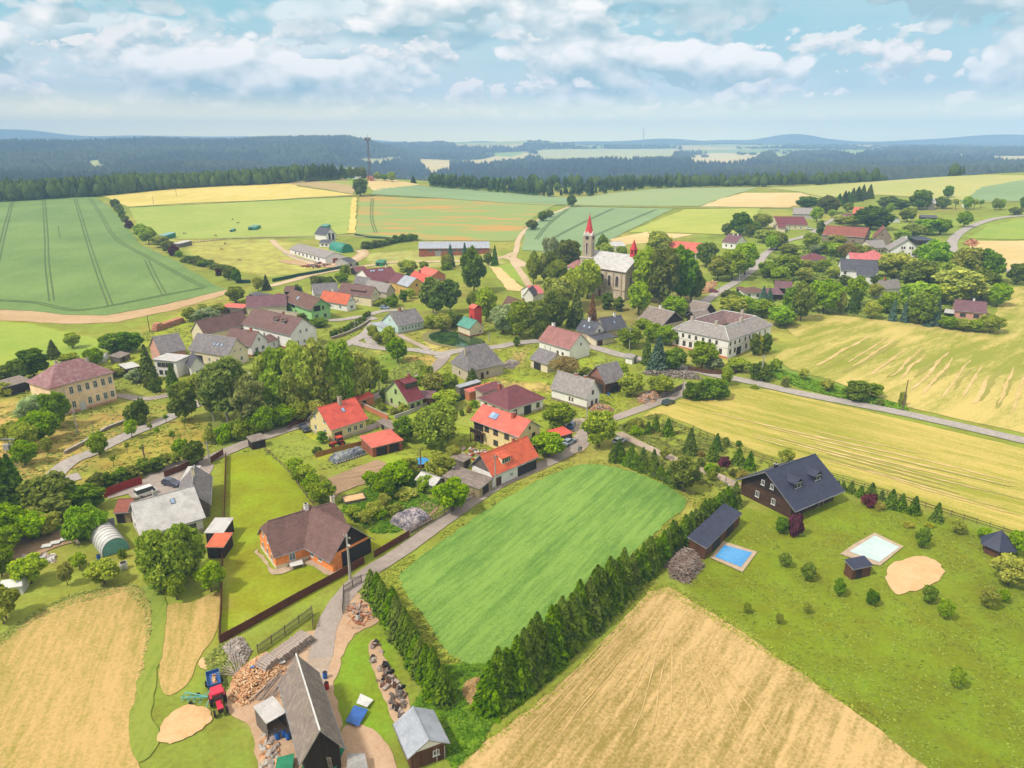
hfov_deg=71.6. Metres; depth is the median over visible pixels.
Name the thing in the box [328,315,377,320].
path
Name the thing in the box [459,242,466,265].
spruce
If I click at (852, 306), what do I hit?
spruce
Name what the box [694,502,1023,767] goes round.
garden grass
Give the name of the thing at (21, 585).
canopy tent
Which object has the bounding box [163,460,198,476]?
red fence
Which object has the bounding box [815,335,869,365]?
swath
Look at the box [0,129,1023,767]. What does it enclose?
ground
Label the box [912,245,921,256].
bush
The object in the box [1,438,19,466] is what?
transformer tower
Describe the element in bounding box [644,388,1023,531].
field
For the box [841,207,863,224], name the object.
pink house
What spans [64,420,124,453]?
retaining wall
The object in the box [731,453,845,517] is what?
log house
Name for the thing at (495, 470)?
utility pole
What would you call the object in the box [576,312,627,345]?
slate roofed house
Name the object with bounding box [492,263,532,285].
field strip
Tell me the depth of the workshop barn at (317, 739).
84.70 m
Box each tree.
[0,365,16,379]
[0,421,15,441]
[0,502,26,527]
[0,524,21,547]
[0,545,14,575]
[0,583,20,618]
[0,595,12,623]
[5,358,28,376]
[6,552,48,583]
[7,421,38,444]
[7,439,38,464]
[10,509,48,538]
[13,393,40,417]
[15,347,49,376]
[15,409,60,439]
[15,470,76,513]
[33,491,71,520]
[33,511,61,535]
[36,391,71,428]
[38,436,52,452]
[56,561,73,585]
[57,352,79,361]
[62,332,80,347]
[67,551,86,568]
[81,347,103,363]
[81,557,120,583]
[84,430,108,455]
[85,472,105,487]
[97,333,119,352]
[113,367,124,376]
[114,331,143,351]
[123,368,141,382]
[123,419,136,437]
[132,223,146,234]
[133,522,206,591]
[137,226,156,243]
[150,235,169,246]
[159,453,171,465]
[160,240,173,250]
[161,572,186,599]
[165,380,196,417]
[169,452,180,462]
[171,438,188,458]
[173,379,193,387]
[175,250,182,255]
[181,307,195,320]
[181,440,205,464]
[185,372,197,390]
[190,307,221,319]
[193,560,226,591]
[196,304,207,309]
[209,303,224,311]
[222,268,231,279]
[224,286,244,302]
[230,268,241,282]
[249,352,268,406]
[251,276,263,290]
[251,405,273,432]
[257,368,284,405]
[260,347,284,375]
[271,403,295,425]
[276,370,305,405]
[280,339,313,392]
[284,457,303,470]
[288,401,308,419]
[290,469,303,481]
[293,463,316,479]
[295,337,335,390]
[300,372,328,402]
[300,472,319,491]
[306,398,324,413]
[306,478,336,502]
[309,317,328,326]
[321,368,346,404]
[324,339,354,395]
[334,273,348,280]
[342,376,359,399]
[344,505,360,521]
[346,349,372,395]
[347,166,353,178]
[352,178,367,195]
[353,167,360,176]
[357,510,370,523]
[359,166,366,178]
[361,470,374,486]
[365,354,381,391]
[365,500,382,514]
[366,325,377,336]
[371,470,396,495]
[372,331,382,343]
[373,172,380,179]
[378,492,391,505]
[379,325,394,341]
[380,174,387,180]
[380,368,388,382]
[381,460,413,483]
[384,296,398,306]
[385,337,407,361]
[387,172,395,179]
[392,415,416,440]
[397,259,417,274]
[401,457,418,471]
[406,288,414,298]
[410,401,458,450]
[419,261,428,267]
[419,371,443,390]
[424,313,435,328]
[424,451,455,476]
[431,389,460,405]
[431,476,469,510]
[434,313,452,329]
[435,319,446,328]
[440,253,453,262]
[441,371,458,388]
[445,310,463,326]
[446,444,461,455]
[460,245,486,291]
[466,291,476,305]
[474,286,497,321]
[483,252,491,263]
[489,303,511,333]
[506,300,528,337]
[524,299,551,337]
[525,219,538,229]
[525,252,539,283]
[530,431,565,456]
[537,211,549,220]
[538,254,549,277]
[540,251,560,279]
[541,402,576,427]
[542,236,558,253]
[542,276,578,302]
[543,290,570,326]
[546,210,553,216]
[547,259,567,278]
[548,355,579,373]
[553,239,580,264]
[564,268,587,297]
[566,194,576,204]
[575,259,602,298]
[580,410,618,446]
[595,233,608,246]
[597,242,614,251]
[616,246,626,253]
[617,326,643,345]
[617,372,644,395]
[619,363,628,372]
[627,281,651,314]
[632,246,653,294]
[635,318,651,328]
[643,322,660,342]
[645,231,672,250]
[647,245,680,302]
[647,374,674,393]
[653,325,678,344]
[659,447,669,457]
[661,295,688,313]
[664,346,687,368]
[669,455,702,490]
[672,244,699,296]
[686,270,706,300]
[687,341,719,367]
[696,242,719,266]
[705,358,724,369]
[707,255,732,280]
[718,294,749,312]
[721,223,731,233]
[721,366,733,382]
[722,249,747,279]
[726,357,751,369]
[728,211,752,234]
[734,242,759,273]
[740,295,761,313]
[743,224,756,236]
[743,602,751,612]
[751,221,761,229]
[752,214,773,226]
[753,229,773,242]
[755,298,774,316]
[758,261,781,276]
[765,234,779,249]
[768,231,788,249]
[768,305,795,326]
[770,266,791,277]
[770,358,782,369]
[772,278,791,280]
[773,253,803,270]
[775,516,788,533]
[775,612,783,623]
[777,447,795,462]
[778,243,799,252]
[778,552,792,566]
[782,285,798,315]
[786,315,797,324]
[791,280,815,320]
[795,267,812,279]
[796,196,818,207]
[798,368,809,378]
[800,275,817,281]
[800,561,816,580]
[801,259,811,267]
[802,232,821,246]
[803,602,811,612]
[808,244,824,253]
[809,207,823,221]
[809,261,819,267]
[811,279,844,312]
[815,195,842,212]
[817,259,831,266]
[820,378,834,390]
[821,241,834,252]
[825,266,839,277]
[827,235,848,243]
[827,243,842,256]
[828,209,837,215]
[833,215,845,223]
[834,578,846,595]
[836,243,858,256]
[836,291,847,310]
[839,275,850,284]
[842,203,853,210]
[842,216,863,226]
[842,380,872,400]
[845,275,868,300]
[853,205,898,228]
[863,301,882,318]
[866,588,880,604]
[868,283,884,297]
[869,383,884,395]
[870,275,882,283]
[876,195,899,206]
[878,252,917,278]
[878,291,900,312]
[886,202,894,212]
[893,229,911,239]
[894,199,911,208]
[898,207,917,221]
[899,280,941,303]
[900,259,943,283]
[901,222,928,235]
[907,291,938,323]
[908,189,933,209]
[914,528,932,547]
[915,218,942,234]
[917,238,953,262]
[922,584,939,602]
[931,267,992,298]
[933,218,952,234]
[933,261,959,274]
[935,196,951,208]
[936,283,963,303]
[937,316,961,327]
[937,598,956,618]
[943,185,954,197]
[949,246,985,271]
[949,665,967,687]
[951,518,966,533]
[953,318,975,329]
[956,210,974,226]
[962,196,973,209]
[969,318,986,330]
[976,268,1010,298]
[977,527,992,535]
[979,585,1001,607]
[980,248,1006,273]
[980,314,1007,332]
[987,283,1014,306]
[989,552,1023,585]
[992,198,999,207]
[998,589,1010,602]
[999,199,1005,209]
[1006,263,1023,283]
[1008,207,1023,214]
[1008,529,1023,554]
[1020,196,1023,207]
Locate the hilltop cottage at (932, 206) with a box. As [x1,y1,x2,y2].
[924,198,936,209]
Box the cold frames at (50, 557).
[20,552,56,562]
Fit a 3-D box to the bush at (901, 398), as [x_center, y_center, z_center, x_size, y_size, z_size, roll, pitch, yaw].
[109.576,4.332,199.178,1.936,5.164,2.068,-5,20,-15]
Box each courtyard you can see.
[129,460,213,499]
[278,249,368,266]
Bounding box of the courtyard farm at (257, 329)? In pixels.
[190,307,317,356]
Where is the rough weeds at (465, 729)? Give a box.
[410,661,494,767]
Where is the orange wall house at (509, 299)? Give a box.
[502,295,524,305]
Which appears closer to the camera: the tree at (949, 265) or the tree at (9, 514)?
the tree at (9, 514)
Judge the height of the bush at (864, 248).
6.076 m
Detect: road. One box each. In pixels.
[45,322,374,474]
[65,473,81,480]
[107,356,449,498]
[270,239,365,264]
[270,252,518,285]
[353,341,455,354]
[363,333,380,347]
[434,339,687,369]
[504,257,525,266]
[510,206,568,285]
[683,366,1023,442]
[700,218,833,302]
[947,215,1023,271]
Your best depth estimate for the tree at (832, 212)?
529.16 m
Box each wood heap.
[590,403,613,411]
[636,390,660,402]
[641,368,702,379]
[702,280,717,293]
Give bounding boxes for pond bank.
[422,330,464,347]
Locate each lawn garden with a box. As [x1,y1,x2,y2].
[241,359,253,368]
[266,433,366,458]
[452,399,480,426]
[822,301,952,318]
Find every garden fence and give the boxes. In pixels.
[218,451,225,643]
[265,447,319,505]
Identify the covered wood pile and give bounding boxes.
[329,446,367,464]
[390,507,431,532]
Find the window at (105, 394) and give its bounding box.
[103,392,108,399]
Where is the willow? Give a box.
[59,503,108,541]
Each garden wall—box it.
[331,319,370,339]
[361,403,388,419]
[394,402,426,418]
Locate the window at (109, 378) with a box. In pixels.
[107,376,112,383]
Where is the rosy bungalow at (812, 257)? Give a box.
[800,253,826,261]
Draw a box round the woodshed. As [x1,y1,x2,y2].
[377,418,395,431]
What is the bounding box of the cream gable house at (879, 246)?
[861,240,885,252]
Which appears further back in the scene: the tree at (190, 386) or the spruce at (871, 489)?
the tree at (190, 386)
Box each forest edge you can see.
[0,163,345,200]
[427,171,540,194]
[514,162,964,195]
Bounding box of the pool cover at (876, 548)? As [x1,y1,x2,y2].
[850,536,898,561]
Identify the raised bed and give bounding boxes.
[342,492,365,504]
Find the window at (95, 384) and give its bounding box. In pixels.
[93,380,97,387]
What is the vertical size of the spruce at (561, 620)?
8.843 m
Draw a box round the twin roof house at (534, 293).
[521,285,543,301]
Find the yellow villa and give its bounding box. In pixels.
[470,404,542,449]
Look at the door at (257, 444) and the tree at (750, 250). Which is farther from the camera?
the tree at (750, 250)
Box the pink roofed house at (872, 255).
[846,250,881,259]
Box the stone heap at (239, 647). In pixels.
[222,636,252,665]
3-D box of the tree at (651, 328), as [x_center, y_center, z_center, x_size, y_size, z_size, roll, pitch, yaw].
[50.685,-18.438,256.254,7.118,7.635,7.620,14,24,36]
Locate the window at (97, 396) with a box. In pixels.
[95,394,100,401]
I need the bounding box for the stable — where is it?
[289,243,344,263]
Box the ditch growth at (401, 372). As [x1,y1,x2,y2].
[373,359,425,392]
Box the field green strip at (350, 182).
[320,178,354,184]
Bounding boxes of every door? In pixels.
[12,387,17,394]
[79,401,86,410]
[116,514,124,523]
[208,549,217,558]
[254,441,259,448]
[313,305,320,311]
[334,431,342,438]
[341,538,370,566]
[376,446,387,455]
[389,443,399,452]
[436,745,444,761]
[465,459,469,468]
[474,422,482,431]
[474,433,483,443]
[483,483,488,494]
[496,475,501,485]
[518,463,527,475]
[524,405,530,414]
[528,460,535,471]
[534,362,540,370]
[597,340,602,345]
[597,382,603,393]
[610,384,617,392]
[712,535,720,551]
[726,523,733,537]
[855,569,862,578]
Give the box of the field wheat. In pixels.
[0,196,225,314]
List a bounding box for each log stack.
[151,317,184,330]
[254,630,315,676]
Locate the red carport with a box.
[548,426,572,437]
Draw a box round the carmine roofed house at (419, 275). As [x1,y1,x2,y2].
[410,269,428,281]
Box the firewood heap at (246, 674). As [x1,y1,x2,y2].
[228,652,286,705]
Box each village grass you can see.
[0,299,247,510]
[40,315,683,506]
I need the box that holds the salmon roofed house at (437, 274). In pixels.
[418,266,445,280]
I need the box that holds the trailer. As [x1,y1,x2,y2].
[204,668,222,689]
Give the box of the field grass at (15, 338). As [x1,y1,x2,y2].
[0,323,117,365]
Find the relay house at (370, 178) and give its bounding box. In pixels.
[367,175,373,180]
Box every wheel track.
[0,201,13,256]
[0,202,10,241]
[0,287,201,308]
[0,288,200,310]
[42,198,49,300]
[44,198,54,299]
[73,197,107,304]
[75,197,112,303]
[89,199,201,286]
[91,198,206,286]
[145,260,161,293]
[148,259,166,293]
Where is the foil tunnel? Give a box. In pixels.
[98,353,109,362]
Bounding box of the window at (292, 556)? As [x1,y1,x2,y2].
[289,552,295,561]
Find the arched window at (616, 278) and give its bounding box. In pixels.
[615,276,618,287]
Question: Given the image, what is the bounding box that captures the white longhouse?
[550,370,600,408]
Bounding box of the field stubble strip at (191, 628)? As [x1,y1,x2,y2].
[158,592,219,694]
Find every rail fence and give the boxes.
[638,466,693,494]
[640,425,693,435]
[693,426,782,462]
[814,310,884,319]
[832,474,1018,531]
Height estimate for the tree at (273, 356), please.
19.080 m
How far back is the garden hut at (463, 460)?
160.76 m
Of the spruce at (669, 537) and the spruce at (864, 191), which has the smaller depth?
the spruce at (669, 537)
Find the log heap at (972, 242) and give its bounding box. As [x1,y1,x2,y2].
[962,238,979,246]
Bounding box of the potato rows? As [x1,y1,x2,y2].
[30,524,61,539]
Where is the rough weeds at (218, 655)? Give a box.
[203,641,248,691]
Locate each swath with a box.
[509,614,639,748]
[518,606,639,723]
[525,643,615,741]
[543,661,617,754]
[545,646,622,737]
[575,646,633,716]
[602,617,661,704]
[627,621,665,706]
[631,635,663,733]
[651,660,664,732]
[669,621,675,725]
[677,638,687,717]
[690,648,710,715]
[692,644,749,760]
[698,648,739,724]
[705,646,776,744]
[708,647,808,765]
[713,412,1015,482]
[754,437,1005,508]
[755,434,954,487]
[765,426,1013,486]
[773,443,959,493]
[780,437,988,491]
[813,442,960,479]
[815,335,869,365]
[816,431,928,454]
[818,434,905,456]
[819,439,1010,486]
[822,344,867,368]
[828,454,938,483]
[828,460,1020,515]
[838,452,1023,499]
[842,341,898,372]
[848,337,885,361]
[853,339,894,365]
[870,349,905,374]
[886,350,924,376]
[891,348,921,375]
[900,354,925,378]
[911,352,948,388]
[913,359,937,376]
[922,357,952,393]
[928,367,950,384]
[941,360,970,396]
[954,369,970,389]
[962,366,981,395]
[973,376,988,403]
[979,369,1001,400]
[996,382,1011,407]
[998,367,1013,402]
[1011,375,1023,412]
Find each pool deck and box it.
[710,541,756,571]
[841,533,902,564]
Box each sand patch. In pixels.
[157,704,211,743]
[198,657,214,668]
[885,556,944,594]
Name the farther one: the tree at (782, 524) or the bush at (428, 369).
the bush at (428, 369)
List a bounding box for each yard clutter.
[258,728,279,767]
[345,600,373,627]
[369,639,407,717]
[454,447,486,466]
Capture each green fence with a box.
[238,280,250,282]
[272,262,357,281]
[354,233,391,238]
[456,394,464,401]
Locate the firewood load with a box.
[211,674,216,683]
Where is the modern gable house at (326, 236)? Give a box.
[314,227,335,246]
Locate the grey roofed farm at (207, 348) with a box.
[149,333,248,363]
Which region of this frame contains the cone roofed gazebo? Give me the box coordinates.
[980,530,1016,556]
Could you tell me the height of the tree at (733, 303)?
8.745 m
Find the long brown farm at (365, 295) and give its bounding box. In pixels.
[311,282,380,306]
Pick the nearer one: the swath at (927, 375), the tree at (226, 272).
the swath at (927, 375)
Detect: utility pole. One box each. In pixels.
[72,409,77,431]
[203,441,210,464]
[343,534,351,579]
[420,449,421,471]
[492,455,497,488]
[760,355,766,380]
[902,380,908,409]
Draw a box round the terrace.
[254,549,341,574]
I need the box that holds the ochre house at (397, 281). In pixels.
[388,272,422,295]
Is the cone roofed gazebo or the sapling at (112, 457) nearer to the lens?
the cone roofed gazebo
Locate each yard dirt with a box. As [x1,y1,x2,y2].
[226,630,342,767]
[328,593,378,671]
[339,724,396,767]
[368,639,409,721]
[565,418,588,452]
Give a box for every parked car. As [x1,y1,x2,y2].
[134,484,157,498]
[161,477,179,487]
[298,423,310,432]
[379,305,389,308]
[562,438,576,445]
[567,421,575,428]
[612,437,626,443]
[661,398,675,405]
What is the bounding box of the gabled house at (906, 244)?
[885,236,917,256]
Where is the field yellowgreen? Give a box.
[630,208,759,234]
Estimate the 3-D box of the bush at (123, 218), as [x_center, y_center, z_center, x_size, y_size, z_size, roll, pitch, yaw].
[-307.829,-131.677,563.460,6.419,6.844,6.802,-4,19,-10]
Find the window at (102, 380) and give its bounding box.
[100,378,105,385]
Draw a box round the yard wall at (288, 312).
[245,307,297,315]
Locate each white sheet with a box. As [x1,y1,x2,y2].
[347,753,367,767]
[356,693,372,706]
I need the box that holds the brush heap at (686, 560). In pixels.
[664,547,705,583]
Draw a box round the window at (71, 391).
[68,386,74,394]
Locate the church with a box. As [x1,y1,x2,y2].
[567,215,638,299]
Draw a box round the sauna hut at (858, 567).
[844,555,873,579]
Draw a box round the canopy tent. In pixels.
[0,577,28,593]
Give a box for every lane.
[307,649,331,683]
[309,382,686,658]
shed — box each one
[0,375,29,396]
[109,351,130,362]
[118,361,139,374]
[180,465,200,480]
[204,517,233,542]
[205,532,232,558]
[223,303,245,313]
[249,292,271,295]
[253,696,286,738]
[354,392,374,406]
[359,429,403,456]
[392,706,450,767]
[414,471,443,493]
[420,390,435,404]
[442,465,492,497]
[455,379,481,394]
[464,382,490,400]
[687,503,741,559]
[890,218,900,222]
[909,236,931,245]
[919,215,937,218]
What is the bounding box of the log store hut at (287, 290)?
[283,286,295,295]
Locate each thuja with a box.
[63,484,88,508]
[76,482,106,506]
[102,472,117,487]
[125,465,139,478]
[142,377,148,388]
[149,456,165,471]
[296,313,308,321]
[316,431,327,442]
[329,330,334,335]
[379,388,385,400]
[398,290,407,301]
[513,336,520,345]
[600,292,613,308]
[612,296,624,310]
[749,333,761,354]
[758,335,763,353]
[762,332,769,353]
[766,334,772,351]
[816,220,825,235]
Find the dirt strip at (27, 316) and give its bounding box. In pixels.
[0,289,227,323]
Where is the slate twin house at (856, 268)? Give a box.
[837,258,878,283]
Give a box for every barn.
[113,497,140,523]
[179,464,212,516]
[246,294,286,313]
[278,653,345,767]
[335,257,355,266]
[353,275,371,284]
[366,279,395,298]
[450,343,504,379]
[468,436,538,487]
[538,322,590,359]
[588,361,622,393]
[608,241,625,250]
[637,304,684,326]
[686,300,716,320]
[793,207,812,218]
[822,225,891,245]
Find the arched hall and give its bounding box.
[329,241,353,252]
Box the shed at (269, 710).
[253,696,286,738]
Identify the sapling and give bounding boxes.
[109,454,115,465]
[123,441,129,452]
[154,426,159,436]
[169,430,174,440]
[180,416,186,429]
[953,198,959,208]
[972,199,978,209]
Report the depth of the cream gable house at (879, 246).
393.44 m
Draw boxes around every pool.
[416,458,428,467]
[715,545,751,566]
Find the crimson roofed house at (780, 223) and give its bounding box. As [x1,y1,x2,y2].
[769,216,807,232]
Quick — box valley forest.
[0,134,1023,186]
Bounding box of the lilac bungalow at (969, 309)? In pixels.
[944,298,986,319]
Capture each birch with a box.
[195,377,214,421]
[197,355,247,422]
[228,373,264,419]
[417,275,444,313]
[427,289,445,314]
[440,278,461,309]
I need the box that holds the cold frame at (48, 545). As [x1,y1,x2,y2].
[40,543,51,548]
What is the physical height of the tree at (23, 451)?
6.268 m
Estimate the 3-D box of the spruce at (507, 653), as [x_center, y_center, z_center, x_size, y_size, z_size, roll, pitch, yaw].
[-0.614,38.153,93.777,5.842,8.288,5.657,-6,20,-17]
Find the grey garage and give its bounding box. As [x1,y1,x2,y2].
[529,347,562,372]
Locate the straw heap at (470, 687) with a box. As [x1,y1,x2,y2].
[461,677,480,705]
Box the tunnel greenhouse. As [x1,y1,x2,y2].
[89,522,129,557]
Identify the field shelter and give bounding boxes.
[159,232,175,237]
[174,240,191,247]
[248,225,260,229]
[320,224,330,227]
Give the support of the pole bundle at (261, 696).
on the yard dirt at (245, 713)
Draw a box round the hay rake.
[180,691,209,706]
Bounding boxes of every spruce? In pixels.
[0,457,27,508]
[2,453,23,482]
[46,340,61,359]
[137,344,159,383]
[165,363,179,392]
[261,275,271,290]
[359,569,373,601]
[368,571,380,607]
[371,580,388,618]
[378,592,388,624]
[383,586,402,629]
[384,596,397,635]
[386,601,402,643]
[393,607,407,649]
[397,613,412,655]
[402,622,422,660]
[403,633,418,672]
[409,637,423,682]
[414,643,429,686]
[419,663,438,703]
[421,646,440,688]
[431,666,455,710]
[448,245,455,266]
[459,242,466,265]
[465,368,477,381]
[470,659,509,723]
[490,245,498,265]
[490,645,519,717]
[502,647,526,706]
[509,634,538,705]
[520,627,540,695]
[526,618,549,688]
[533,611,557,681]
[543,622,565,676]
[544,604,569,669]
[554,604,574,659]
[556,595,578,656]
[566,289,584,328]
[566,592,587,653]
[573,578,594,639]
[574,589,590,648]
[585,577,604,637]
[590,568,608,628]
[595,564,614,626]
[601,567,613,615]
[604,555,623,614]
[608,447,617,463]
[614,559,626,608]
[615,438,625,458]
[615,449,624,463]
[616,557,630,604]
[619,547,637,601]
[621,450,629,467]
[623,444,634,467]
[629,451,640,470]
[629,552,643,592]
[635,549,643,583]
[636,459,648,473]
[639,447,648,464]
[640,332,651,365]
[640,542,653,583]
[643,421,653,434]
[645,336,668,373]
[645,460,657,477]
[646,535,657,577]
[647,449,659,467]
[651,415,660,432]
[652,536,661,573]
[654,464,665,480]
[655,536,666,569]
[659,529,671,563]
[660,418,674,437]
[661,467,672,484]
[666,527,675,556]
[667,480,682,489]
[669,519,680,553]
[675,520,682,548]
[679,519,689,547]
[680,514,691,533]
[681,428,697,456]
[688,510,696,531]
[693,508,701,526]
[698,503,705,522]
[703,498,709,518]
[705,445,719,462]
[707,498,714,515]
[710,433,722,452]
[712,498,718,510]
[716,492,723,506]
[721,489,729,505]
[726,486,734,507]
[730,488,737,509]
[731,447,745,466]
[732,481,742,509]
[743,450,755,471]
[759,286,766,298]
[767,288,773,302]
[837,193,843,205]
[842,191,849,204]
[845,481,856,494]
[846,290,858,313]
[847,191,853,202]
[851,188,856,201]
[855,485,864,497]
[856,186,863,201]
[856,288,860,309]
[861,184,867,199]
[865,482,877,494]
[867,184,874,198]
[877,490,885,501]
[883,489,898,510]
[887,298,897,321]
[896,493,907,513]
[898,294,910,322]
[906,496,922,516]
[921,301,934,326]
[927,502,943,524]
[934,300,940,326]
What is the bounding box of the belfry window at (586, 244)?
[585,242,587,254]
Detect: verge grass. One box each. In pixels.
[380,459,714,716]
[773,369,908,410]
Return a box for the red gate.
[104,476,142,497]
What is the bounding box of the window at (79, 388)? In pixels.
[77,384,81,391]
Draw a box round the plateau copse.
[78,139,1017,157]
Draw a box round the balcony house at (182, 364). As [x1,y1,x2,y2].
[152,351,204,377]
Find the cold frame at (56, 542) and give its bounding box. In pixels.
[50,540,60,544]
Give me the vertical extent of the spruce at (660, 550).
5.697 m
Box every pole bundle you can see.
[216,654,241,678]
[249,671,283,700]
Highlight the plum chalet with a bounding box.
[762,280,792,299]
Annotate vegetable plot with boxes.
[12,529,76,558]
[320,459,385,496]
[418,501,437,515]
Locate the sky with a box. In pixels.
[0,0,1023,141]
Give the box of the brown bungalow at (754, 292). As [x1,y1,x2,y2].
[736,287,761,298]
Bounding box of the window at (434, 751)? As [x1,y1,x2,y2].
[432,749,439,756]
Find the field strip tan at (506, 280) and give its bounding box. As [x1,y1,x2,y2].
[490,266,522,290]
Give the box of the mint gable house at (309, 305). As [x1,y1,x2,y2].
[286,289,332,319]
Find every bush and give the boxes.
[0,382,12,396]
[109,199,119,206]
[111,466,130,482]
[113,204,123,212]
[117,549,126,559]
[118,209,125,216]
[120,214,128,221]
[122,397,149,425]
[124,219,133,228]
[134,457,153,473]
[147,378,162,392]
[168,244,178,255]
[179,255,202,262]
[187,258,206,263]
[194,260,214,266]
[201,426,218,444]
[206,263,224,269]
[212,422,232,443]
[215,265,236,270]
[215,268,221,275]
[226,418,247,440]
[242,416,260,435]
[309,275,324,283]
[311,446,322,454]
[322,276,336,282]
[339,264,350,273]
[360,241,373,248]
[371,240,381,247]
[373,297,385,305]
[374,509,387,519]
[378,403,386,410]
[380,240,388,245]
[385,238,395,243]
[386,502,403,515]
[390,407,398,414]
[392,235,401,242]
[394,486,416,501]
[398,403,409,412]
[400,234,410,241]
[406,375,421,385]
[407,233,417,240]
[416,475,432,493]
[417,372,424,379]
[419,365,433,373]
[440,260,452,269]
[466,405,471,412]
[469,399,477,407]
[579,366,591,375]
[622,420,634,431]
[629,425,643,436]
[631,417,645,427]
[682,381,707,400]
[697,451,704,456]
[697,458,705,466]
[700,378,730,399]
[703,463,716,474]
[707,468,717,481]
[718,456,730,467]
[720,290,737,296]
[722,437,729,446]
[728,468,737,477]
[735,440,742,446]
[735,470,748,478]
[748,361,773,379]
[750,384,759,388]
[781,378,788,387]
[788,513,804,536]
[812,266,821,271]
[856,245,875,252]
[860,493,877,507]
[873,501,885,510]
[875,399,883,405]
[898,391,906,404]
[903,521,914,528]
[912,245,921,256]
[924,522,933,528]
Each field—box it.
[99,183,352,206]
[274,179,354,193]
[522,207,671,250]
[575,187,758,205]
[644,388,1023,531]
[769,175,1023,201]
[960,180,1023,200]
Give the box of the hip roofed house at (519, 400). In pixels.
[474,381,546,415]
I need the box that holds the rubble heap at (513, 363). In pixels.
[503,359,520,368]
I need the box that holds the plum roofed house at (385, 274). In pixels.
[354,264,395,282]
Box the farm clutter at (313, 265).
[301,262,330,268]
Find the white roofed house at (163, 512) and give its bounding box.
[127,485,205,535]
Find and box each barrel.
[119,560,127,569]
[274,730,279,739]
[281,728,285,737]
[285,730,290,739]
[322,670,327,678]
[324,681,328,689]
[356,613,360,619]
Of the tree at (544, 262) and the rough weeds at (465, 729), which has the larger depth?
the tree at (544, 262)
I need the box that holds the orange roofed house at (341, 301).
[320,288,356,311]
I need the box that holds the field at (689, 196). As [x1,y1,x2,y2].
[575,187,758,205]
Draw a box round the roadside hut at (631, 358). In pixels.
[624,353,637,363]
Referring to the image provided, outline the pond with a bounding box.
[429,331,484,346]
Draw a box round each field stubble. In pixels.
[0,586,150,767]
[459,587,926,767]
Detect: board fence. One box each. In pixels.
[210,449,223,462]
[218,556,364,642]
[289,416,306,428]
[374,530,408,557]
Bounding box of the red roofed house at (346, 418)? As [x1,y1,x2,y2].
[308,396,367,441]
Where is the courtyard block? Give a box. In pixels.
[672,309,772,358]
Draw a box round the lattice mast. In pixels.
[364,135,370,175]
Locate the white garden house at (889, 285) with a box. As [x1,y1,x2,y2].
[875,277,900,298]
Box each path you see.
[116,393,167,399]
[132,196,343,206]
[196,235,415,241]
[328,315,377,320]
[347,197,356,232]
[360,419,392,433]
[368,194,564,205]
[370,309,396,315]
[397,334,431,349]
[566,205,792,208]
[615,432,740,485]
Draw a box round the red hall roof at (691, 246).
[666,241,701,258]
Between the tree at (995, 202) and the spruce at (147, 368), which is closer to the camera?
the spruce at (147, 368)
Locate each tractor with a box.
[208,684,228,717]
[329,435,344,447]
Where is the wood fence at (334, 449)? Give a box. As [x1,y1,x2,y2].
[315,441,360,457]
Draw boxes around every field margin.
[0,582,155,725]
[477,582,885,751]
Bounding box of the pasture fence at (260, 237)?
[192,234,339,241]
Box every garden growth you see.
[335,467,439,533]
[614,413,773,489]
[766,237,953,314]
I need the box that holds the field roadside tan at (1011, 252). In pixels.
[970,241,1023,268]
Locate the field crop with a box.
[399,463,686,663]
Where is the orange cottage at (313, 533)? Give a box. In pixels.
[257,495,374,571]
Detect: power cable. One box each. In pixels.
[75,410,232,417]
[350,457,493,534]
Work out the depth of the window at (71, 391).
192.57 m
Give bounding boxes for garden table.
[289,559,302,566]
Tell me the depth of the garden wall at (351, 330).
273.83 m
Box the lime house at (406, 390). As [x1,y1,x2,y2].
[382,372,424,409]
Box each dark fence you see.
[661,383,682,397]
[688,366,743,374]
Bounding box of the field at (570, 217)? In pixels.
[522,207,671,250]
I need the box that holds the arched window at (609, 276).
[607,275,610,285]
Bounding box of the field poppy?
[356,196,555,240]
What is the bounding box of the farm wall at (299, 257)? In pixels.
[282,252,316,262]
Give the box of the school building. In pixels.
[25,357,117,414]
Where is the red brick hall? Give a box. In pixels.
[418,241,489,256]
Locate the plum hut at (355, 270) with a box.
[350,266,365,274]
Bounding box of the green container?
[375,259,386,265]
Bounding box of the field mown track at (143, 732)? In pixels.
[129,585,166,761]
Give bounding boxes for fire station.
[457,303,483,336]
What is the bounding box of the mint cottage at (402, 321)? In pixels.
[371,307,424,333]
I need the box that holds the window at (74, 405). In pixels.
[72,400,76,407]
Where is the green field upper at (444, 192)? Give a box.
[370,185,566,204]
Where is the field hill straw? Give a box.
[367,179,419,189]
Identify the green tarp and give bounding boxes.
[275,753,293,767]
[301,748,343,767]
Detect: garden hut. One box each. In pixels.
[107,518,114,525]
[246,433,265,449]
[450,452,471,468]
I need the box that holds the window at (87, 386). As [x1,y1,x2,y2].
[85,382,89,389]
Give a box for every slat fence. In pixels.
[256,605,312,653]
[342,575,361,612]
[409,491,473,536]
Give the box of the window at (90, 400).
[87,396,92,403]
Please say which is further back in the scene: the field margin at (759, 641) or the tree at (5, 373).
the tree at (5, 373)
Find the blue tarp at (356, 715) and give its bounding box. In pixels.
[346,705,367,726]
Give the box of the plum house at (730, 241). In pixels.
[722,233,745,248]
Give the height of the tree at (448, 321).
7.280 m
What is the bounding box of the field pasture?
[129,197,351,238]

